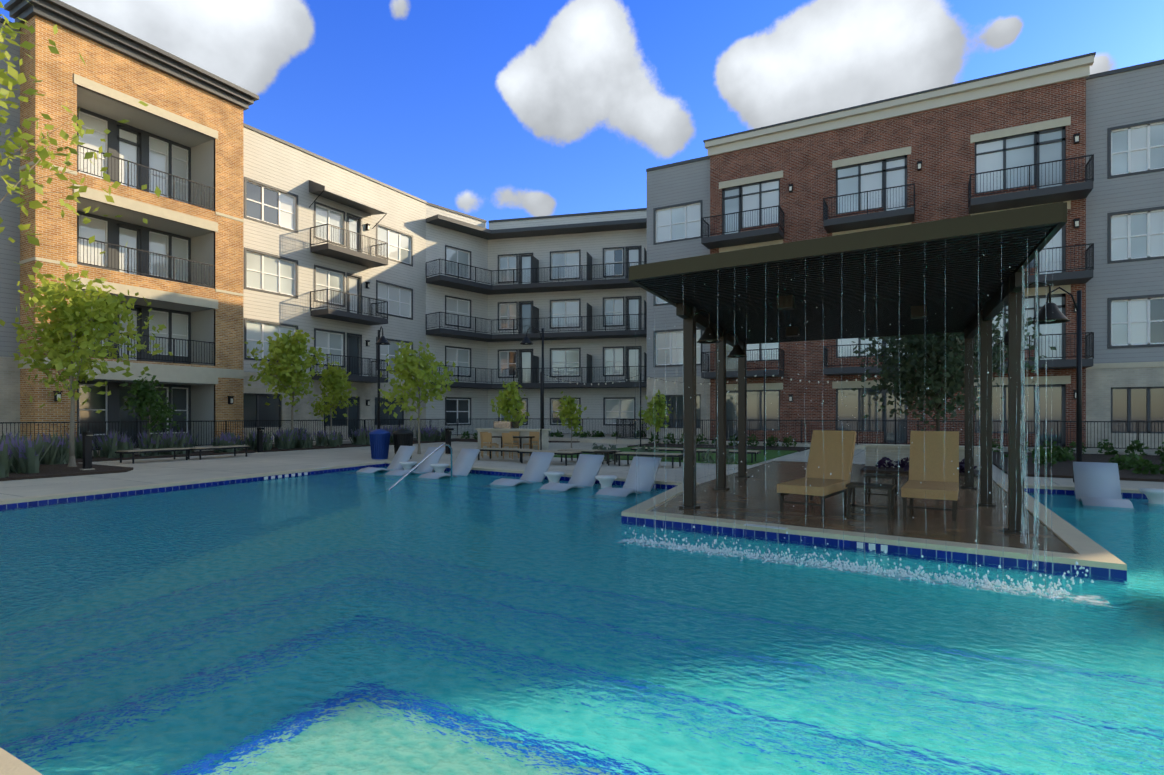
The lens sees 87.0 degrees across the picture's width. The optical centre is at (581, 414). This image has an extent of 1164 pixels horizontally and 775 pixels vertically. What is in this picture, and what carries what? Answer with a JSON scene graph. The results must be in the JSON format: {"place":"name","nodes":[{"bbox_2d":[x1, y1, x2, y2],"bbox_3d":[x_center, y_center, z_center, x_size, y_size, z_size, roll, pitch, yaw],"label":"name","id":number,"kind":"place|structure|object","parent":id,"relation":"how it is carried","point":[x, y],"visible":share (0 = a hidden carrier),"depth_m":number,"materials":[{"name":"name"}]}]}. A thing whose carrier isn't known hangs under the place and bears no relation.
{"place":"outdoors","nodes":[
{"label":"outdoors","id":0,"kind":"place"},
{"bbox_2d":[0,441,1163,510],"bbox_3d":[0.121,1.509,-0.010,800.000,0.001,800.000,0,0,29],"label":"pool deck","id":1,"kind":"structure","parent":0,"point":[154,471],"depth_m":17.99,"materials":[{"name":"concrete"}]},
{"bbox_2d":[115,448,191,463],"bbox_3d":[-13.906,1.314,19.980,0.700,0.390,1.990,0,0,25],"label":"bench","id":2,"kind":"object","parent":1,"relation":"on","point":[132,452],"visible":1,"depth_m":19.62,"materials":[{"name":"grey metal"}]},
{"bbox_2d":[0,0,426,448],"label":"building wing","id":3,"kind":"structure","parent":1,"relation":"on","point":[251,236],"depth_m":26.70,"materials":[{"name":"brick"}]},
{"bbox_2d":[188,445,250,459],"bbox_3d":[-12.842,1.314,21.677,0.700,0.390,1.990,0,0,27],"label":"bench","id":4,"kind":"object","parent":1,"relation":"on","point":[218,447],"visible":0.85,"depth_m":21.44,"materials":[{"name":"grey metal"}]},
{"bbox_2d":[255,428,264,452],"bbox_3d":[-12.766,1.009,24.384,0.330,1.000,0.240,0,0,29],"label":"bollard light","id":5,"kind":"object","parent":1,"relation":"on","point":[259,440],"visible":1,"depth_m":24.35,"materials":[{"name":"grey metal"}]},
{"bbox_2d":[369,429,389,459],"bbox_3d":[-6.939,0.994,21.068,0.700,1.030,0.700,0,0,29],"label":"trash can","id":6,"kind":"object","parent":1,"relation":"on","point":[379,441],"visible":1,"depth_m":20.84,"materials":[{"name":"blue plastic"}]},
{"bbox_2d":[376,326,389,428],"bbox_3d":[-7.578,-0.916,23.014,0.537,4.850,1.015,0,0,-45],"label":"lamp post","id":7,"kind":"object","parent":1,"relation":"on","point":[382,339],"visible":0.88,"depth_m":23.36,"materials":[{"name":"grey metal"}]},
{"bbox_2d":[393,429,413,458],"bbox_3d":[-6.113,0.994,21.007,0.700,1.030,0.700,0,0,29],"label":"trash can","id":8,"kind":"object","parent":1,"relation":"on","point":[402,437],"visible":0.73,"depth_m":20.77,"materials":[{"name":"black plastic"}]},
{"bbox_2d":[379,341,457,453],"bbox_3d":[-6.316,-0.710,23.802,2.935,4.439,3.154,0,0,29],"label":"tree","id":9,"kind":"object","parent":1,"relation":"on","point":[408,366],"visible":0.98,"depth_m":23.49,"materials":[{"name":"green plant"}]},
{"bbox_2d":[444,428,453,454],"bbox_3d":[-5.067,1.009,23.401,0.330,1.000,0.240,0,0,29],"label":"bollard light","id":10,"kind":"object","parent":1,"relation":"on","point":[448,439],"visible":0.96,"depth_m":23.37,"materials":[{"name":"grey metal"}]},
{"bbox_2d":[480,432,496,455],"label":"bistro chair","id":11,"kind":"object","parent":1,"relation":"on","point":[486,443],"visible":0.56,"depth_m":22.46,"materials":[{"name":"metal"}]},
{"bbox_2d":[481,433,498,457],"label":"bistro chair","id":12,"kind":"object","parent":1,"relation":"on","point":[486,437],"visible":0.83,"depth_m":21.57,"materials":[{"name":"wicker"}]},
{"bbox_2d":[476,448,533,461],"bbox_3d":[-2.560,1.314,20.395,1.990,0.390,0.700,0,0,27],"label":"deck chaise","id":13,"kind":"object","parent":1,"relation":"on","point":[502,449],"visible":0.67,"depth_m":20.20,"materials":[{"name":"grey metal"}]},
{"bbox_2d":[491,381,529,427],"bbox_3d":[-3.066,-0.005,25.976,1.509,2.910,1.798,0,0,29],"label":"lawn tree","id":14,"kind":"object","parent":1,"relation":"on","point":[504,405],"visible":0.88,"depth_m":25.72,"materials":[{"name":"green plant"}]},
{"bbox_2d":[502,433,519,458],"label":"bistro chair","id":15,"kind":"object","parent":1,"relation":"on","point":[507,437],"visible":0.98,"depth_m":21.11,"materials":[{"name":"fabric"}]},
{"bbox_2d":[504,431,518,444],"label":"bistro chair","id":16,"kind":"object","parent":1,"relation":"on","point":[515,434],"visible":0.48,"depth_m":22.91,"materials":[{"name":"wicker"}]},
{"bbox_2d":[490,436,534,455],"bbox_3d":[-2.550,1.139,22.051,1.500,0.740,0.800,0,0,29],"label":"dining table","id":17,"kind":"object","parent":1,"relation":"on","point":[521,437],"visible":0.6,"depth_m":21.96,"materials":[{"name":"brown metal"}]},
{"bbox_2d":[475,421,550,455],"bbox_3d":[-2.677,0.879,23.668,2.950,1.260,0.900,0,0,29],"label":"outdoor kitchen counter","id":18,"kind":"object","parent":1,"relation":"on","point":[499,428],"visible":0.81,"depth_m":23.38,"materials":[{"name":"beige stone"}]},
{"bbox_2d":[523,432,539,456],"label":"bistro chair","id":19,"kind":"object","parent":1,"relation":"on","point":[536,435],"visible":0.75,"depth_m":22.47,"materials":[{"name":"fabric"}]},
{"bbox_2d":[520,326,543,428],"bbox_3d":[-1.949,-0.991,24.188,1.016,4.999,0.530,0,0,-5],"label":"lamp post","id":20,"kind":"object","parent":1,"relation":"on","point":[526,341],"visible":0.79,"depth_m":24.02,"materials":[{"name":"grey metal"}]},
{"bbox_2d":[426,202,646,434],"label":"curved building","id":21,"kind":"structure","parent":1,"relation":"on","point":[496,290],"depth_m":41.72,"materials":[{"name":"white paint"}]},
{"bbox_2d":[517,450,581,465],"bbox_3d":[-1.010,1.314,19.069,1.990,0.390,0.700,0,0,31],"label":"deck chaise","id":22,"kind":"object","parent":1,"relation":"on","point":[566,453],"visible":0.75,"depth_m":18.82,"materials":[{"name":"grey metal"}]},
{"bbox_2d":[554,391,586,447],"bbox_3d":[-0.509,0.204,27.088,1.792,2.491,1.308,0,0,29],"label":"lawn tree","id":23,"kind":"object","parent":1,"relation":"on","point":[568,411],"visible":1,"depth_m":26.91,"materials":[{"name":"green plant"}]},
{"bbox_2d":[0,460,1146,774],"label":"pool coping","id":24,"kind":"object","parent":1,"relation":"in","point":[1092,556],"visible":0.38,"depth_m":8.11,"materials":[{"name":"grey concrete"}]},
{"bbox_2d":[356,446,415,472],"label":"pool lounge chair","id":25,"kind":"object","parent":24,"relation":"on","point":[403,453],"visible":0.65,"depth_m":18.33,"materials":[{"name":"grey plastic"}]},
{"bbox_2d":[399,461,416,469],"bbox_3d":[-5.058,1.589,17.874,0.500,0.440,0.500,0,0,29],"label":"side table","id":26,"kind":"object","parent":24,"relation":"on","point":[407,465],"visible":0.67,"depth_m":17.73,"materials":[{"name":"white plastic"}]},
{"bbox_2d":[386,447,445,475],"bbox_3d":[-4.761,1.373,17.072,0.680,0.878,1.930,0,0,35],"label":"pool lounge chair","id":27,"kind":"object","parent":24,"relation":"on","point":[433,458],"visible":0.54,"depth_m":17.53,"materials":[{"name":"grey plastic"}]},
{"bbox_2d":[388,444,451,489],"bbox_3d":[-3.855,1.684,14.150,0.078,1.954,2.965,0,0,23],"label":"pool handrail","id":28,"kind":"object","parent":24,"relation":"attached to","point":[416,466],"visible":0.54,"depth_m":14.43,"materials":[{"name":"silver metal"}]},
{"bbox_2d":[431,464,448,472],"bbox_3d":[-3.958,1.589,17.075,0.500,0.440,0.500,0,0,29],"label":"side table","id":29,"kind":"object","parent":24,"relation":"on","point":[439,468],"visible":0.5,"depth_m":16.95,"materials":[{"name":"white plastic"}]},
{"bbox_2d":[419,448,479,478],"bbox_3d":[-3.624,1.373,16.238,0.680,0.878,1.930,0,0,35],"label":"pool lounge chair","id":30,"kind":"object","parent":24,"relation":"on","point":[464,462],"visible":0.65,"depth_m":16.71,"materials":[{"name":"grey plastic"}]},
{"bbox_2d":[491,452,553,485],"bbox_3d":[-1.514,1.373,14.683,0.680,0.878,1.930,0,0,35],"label":"pool lounge chair","id":31,"kind":"object","parent":24,"relation":"on","point":[538,465],"visible":0.65,"depth_m":15.16,"materials":[{"name":"grey plastic"}]},
{"bbox_2d":[544,471,563,482],"bbox_3d":[-0.668,1.589,14.662,0.500,0.440,0.500,0,0,29],"label":"side table","id":32,"kind":"object","parent":24,"relation":"on","point":[554,476],"visible":0.58,"depth_m":14.53,"materials":[{"name":"white plastic"}]},
{"bbox_2d":[540,454,604,490],"bbox_3d":[-0.303,1.373,13.777,0.680,0.878,1.930,0,0,35],"label":"pool lounge chair","id":33,"kind":"object","parent":24,"relation":"on","point":[586,470],"visible":0.69,"depth_m":14.26,"materials":[{"name":"grey plastic"}]},
{"bbox_2d":[0,466,1163,774],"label":"swimming pool","id":34,"kind":"structure","parent":24,"relation":"in","point":[350,622],"depth_m":4.33,"materials":[{"name":"teal liquid"}]},
{"bbox_2d":[618,235,1112,606],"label":"falling water","id":35,"kind":"structure","parent":34,"relation":"on","point":[869,569],"depth_m":6.45,"materials":[{"name":"white liquid"}]},
{"bbox_2d":[595,475,616,487],"bbox_3d":[0.544,1.589,13.755,0.500,0.440,0.500,0,0,29],"label":"side table","id":36,"kind":"object","parent":24,"relation":"on","point":[606,480],"visible":0.6,"depth_m":13.63,"materials":[{"name":"white plastic"}]},
{"bbox_2d":[596,457,660,496],"bbox_3d":[0.909,1.373,12.870,0.680,0.878,1.930,0,0,35],"label":"pool lounge chair","id":37,"kind":"object","parent":24,"relation":"on","point":[645,473],"visible":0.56,"depth_m":13.35,"materials":[{"name":"grey plastic"}]},
{"bbox_2d":[651,461,1075,553],"bbox_3d":[5.789,1.501,13.331,5.770,0.001,12.380,0,0,29],"label":"pergola deck","id":38,"kind":"object","parent":24,"relation":"on","point":[988,525],"visible":0.5,"depth_m":9.55,"materials":[{"name":"brown wood"}]},
{"bbox_2d":[777,430,856,515],"bbox_3d":[3.848,0.883,9.978,0.700,1.228,1.822,0,0,38],"label":"lounge chair","id":39,"kind":"object","parent":38,"relation":"on","point":[827,459],"visible":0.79,"depth_m":10.30,"materials":[{"name":"beige fabric"}]},
{"bbox_2d":[629,202,1066,535],"bbox_3d":[4.130,-0.201,10.283,5.123,3.420,8.180,0,0,29],"label":"pergola","id":40,"kind":"object","parent":38,"relation":"on","point":[946,258],"visible":0.94,"depth_m":8.29,"materials":[{"name":"black metal"}]},
{"bbox_2d":[694,281,1069,357],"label":"pergola pendant lamps","id":41,"kind":"object","parent":40,"relation":"hanging from","point":[1050,312],"visible":0.69,"depth_m":9.52,"materials":[{"name":"black metal"}]},
{"bbox_2d":[846,482,895,518],"bbox_3d":[4.311,1.268,9.162,0.620,0.458,0.480,0,0,33],"label":"side table","id":42,"kind":"object","parent":38,"relation":"on","point":[888,487],"visible":0.96,"depth_m":9.13,"materials":[{"name":"brown metal"}]},
{"bbox_2d":[863,473,897,501],"bbox_3d":[5.176,1.268,10.626,0.500,0.458,0.450,0,0,33],"label":"side table","id":43,"kind":"object","parent":38,"relation":"on","point":[869,476],"visible":0.77,"depth_m":10.57,"materials":[{"name":"brown metal"}]},
{"bbox_2d":[862,444,979,469],"bbox_3d":[9.435,1.176,16.952,3.050,0.665,0.580,0,0,29],"label":"planter","id":44,"kind":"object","parent":38,"relation":"on","point":[875,454],"depth_m":17.13,"materials":[{"name":"grey concrete"}]},
{"bbox_2d":[901,431,958,520],"bbox_3d":[5.441,0.883,9.545,0.700,1.228,1.822,0,0,32],"label":"lounge chair","id":45,"kind":"object","parent":38,"relation":"on","point":[937,474],"visible":0.96,"depth_m":9.95,"materials":[{"name":"beige fabric"}]},
{"bbox_2d":[1073,462,1133,507],"bbox_3d":[9.627,1.373,11.351,0.680,0.878,1.930,0,0,33],"label":"pool lounge chair","id":46,"kind":"object","parent":24,"relation":"on","point":[1097,483],"visible":0.73,"depth_m":11.87,"materials":[{"name":"grey plastic"}]},
{"bbox_2d":[1139,488,1163,503],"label":"side table","id":47,"kind":"object","parent":24,"relation":"on","point":[1154,496],"visible":0.54,"depth_m":11.16,"materials":[{"name":"white plastic"}]},
{"bbox_2d":[0,418,1163,455],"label":"pool fence","id":48,"kind":"object","parent":1,"relation":"on","point":[860,447],"visible":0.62,"depth_m":26.77,"materials":[{"name":"grey metal"}]},
{"bbox_2d":[557,449,621,463],"bbox_3d":[0.226,1.314,19.639,1.990,0.390,0.700,0,0,29],"label":"deck chaise","id":49,"kind":"object","parent":1,"relation":"on","point":[587,450],"visible":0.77,"depth_m":19.45,"materials":[{"name":"grey metal"}]},
{"bbox_2d":[594,450,616,465],"bbox_3d":[0.708,1.288,18.453,0.500,0.418,0.500,0,0,29],"label":"deck table","id":50,"kind":"object","parent":1,"relation":"on","point":[605,451],"visible":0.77,"depth_m":18.36,"materials":[{"name":"brown metal"}]},
{"bbox_2d":[614,452,682,467],"bbox_3d":[1.989,1.314,18.080,1.990,0.390,0.700,0,0,27],"label":"deck chaise","id":51,"kind":"object","parent":1,"relation":"on","point":[654,454],"visible":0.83,"depth_m":17.84,"materials":[{"name":"grey metal"}]},
{"bbox_2d":[646,52,1163,448],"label":"brick building","id":52,"kind":"structure","parent":1,"relation":"on","point":[996,142],"depth_m":26.20,"materials":[{"name":"brown brick"}]},
{"bbox_2d":[53,133,1079,405],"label":"wall lights","id":53,"kind":"object","parent":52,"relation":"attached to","point":[231,399],"depth_m":26.92,"materials":[{"name":"grey metal"}]},
{"bbox_2d":[1032,287,1081,481],"bbox_3d":[10.736,-0.691,13.886,1.016,4.399,0.530,0,0,-5],"label":"lamp post","id":54,"kind":"object","parent":1,"relation":"on","point":[1078,306],"visible":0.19,"depth_m":13.73,"materials":[{"name":"grey metal"}]},
{"bbox_2d":[0,434,1163,481],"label":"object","id":55,"kind":"structure","parent":0,"point":[1062,469],"depth_m":20.45,"materials":[{"name":"soil"}]},
{"bbox_2d":[0,1,160,273],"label":"tree","id":56,"kind":"object","parent":55,"relation":"on","point":[25,177],"visible":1,"depth_m":14.57,"materials":[{"name":"green plant"}]},
{"bbox_2d":[0,270,172,466],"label":"tree","id":57,"kind":"object","parent":55,"relation":"on","point":[78,318],"visible":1,"depth_m":17.16,"materials":[{"name":"green plant"}]},
{"bbox_2d":[80,432,94,469],"bbox_3d":[-13.076,0.949,16.250,0.330,1.000,0.240,0,0,29],"label":"bollard light","id":58,"kind":"object","parent":55,"relation":"on","point":[87,450],"visible":1,"depth_m":16.22,"materials":[{"name":"grey metal"}]},
{"bbox_2d":[119,373,185,436],"bbox_3d":[-15.499,-0.024,22.132,1.743,2.946,1.946,0,0,29],"label":"tree","id":59,"kind":"object","parent":55,"relation":"on","point":[146,394],"visible":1,"depth_m":21.85,"materials":[{"name":"green plant"}]},
{"bbox_2d":[0,424,451,477],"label":"shrubs","id":60,"kind":"object","parent":55,"relation":"on","point":[18,455],"visible":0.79,"depth_m":21.63,"materials":[{"name":"green plant"}]},
{"bbox_2d":[244,325,330,429],"bbox_3d":[-12.986,-1.203,26.575,3.180,5.304,3.628,0,0,7],"label":"tree","id":61,"kind":"object","parent":55,"relation":"on","point":[285,352],"visible":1,"depth_m":26.36,"materials":[{"name":"green plant"}]},
{"bbox_2d":[306,361,357,431],"bbox_3d":[-11.720,-0.546,28.804,2.269,3.990,2.395,0,0,-20],"label":"tree","id":62,"kind":"object","parent":55,"relation":"on","point":[333,383],"visible":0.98,"depth_m":28.52,"materials":[{"name":"green plant"}]},
{"bbox_2d":[638,389,672,446],"bbox_3d":[3.249,0.154,27.044,1.668,2.590,1.431,0,0,-8],"label":"lawn tree","id":63,"kind":"object","parent":55,"relation":"on","point":[655,420],"visible":0.88,"depth_m":26.96,"materials":[{"name":"green plant"}]},
{"bbox_2d":[631,447,682,459],"bbox_3d":[2.696,1.314,20.778,1.990,0.390,0.700,0,0,27],"label":"deck chaise","id":64,"kind":"object","parent":55,"relation":"on","point":[665,449],"visible":0.35,"depth_m":20.51,"materials":[{"name":"grey metal"}]},
{"bbox_2d":[540,371,895,455],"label":"string lights","id":65,"kind":"object","parent":55,"relation":"on","point":[674,383],"visible":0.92,"depth_m":22.66,"materials":[{"name":"grey metal"}]},
{"bbox_2d":[696,449,760,462],"bbox_3d":[4.606,1.314,19.481,1.990,0.390,0.700,0,0,24],"label":"deck chaise","id":66,"kind":"object","parent":55,"relation":"on","point":[699,451],"visible":0.6,"depth_m":19.35,"materials":[{"name":"grey metal"}]},
{"bbox_2d":[461,429,1163,473],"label":"bed shrubs","id":67,"kind":"object","parent":55,"relation":"on","point":[1059,454],"visible":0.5,"depth_m":19.84,"materials":[{"name":"green plant"}]},
{"bbox_2d":[0,0,1163,228],"label":"sky","id":68,"kind":"structure","parent":0,"point":[487,110],"materials":[{"name":"blue"}]},
{"bbox_2d":[852,305,1056,430],"bbox_3d":[8.618,-1.016,14.613,4.274,4.910,4.149,0,0,14],"label":"olive tree","id":69,"kind":"object","parent":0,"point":[934,361],"visible":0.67,"depth_m":14.23,"materials":[{"name":"green plant"}]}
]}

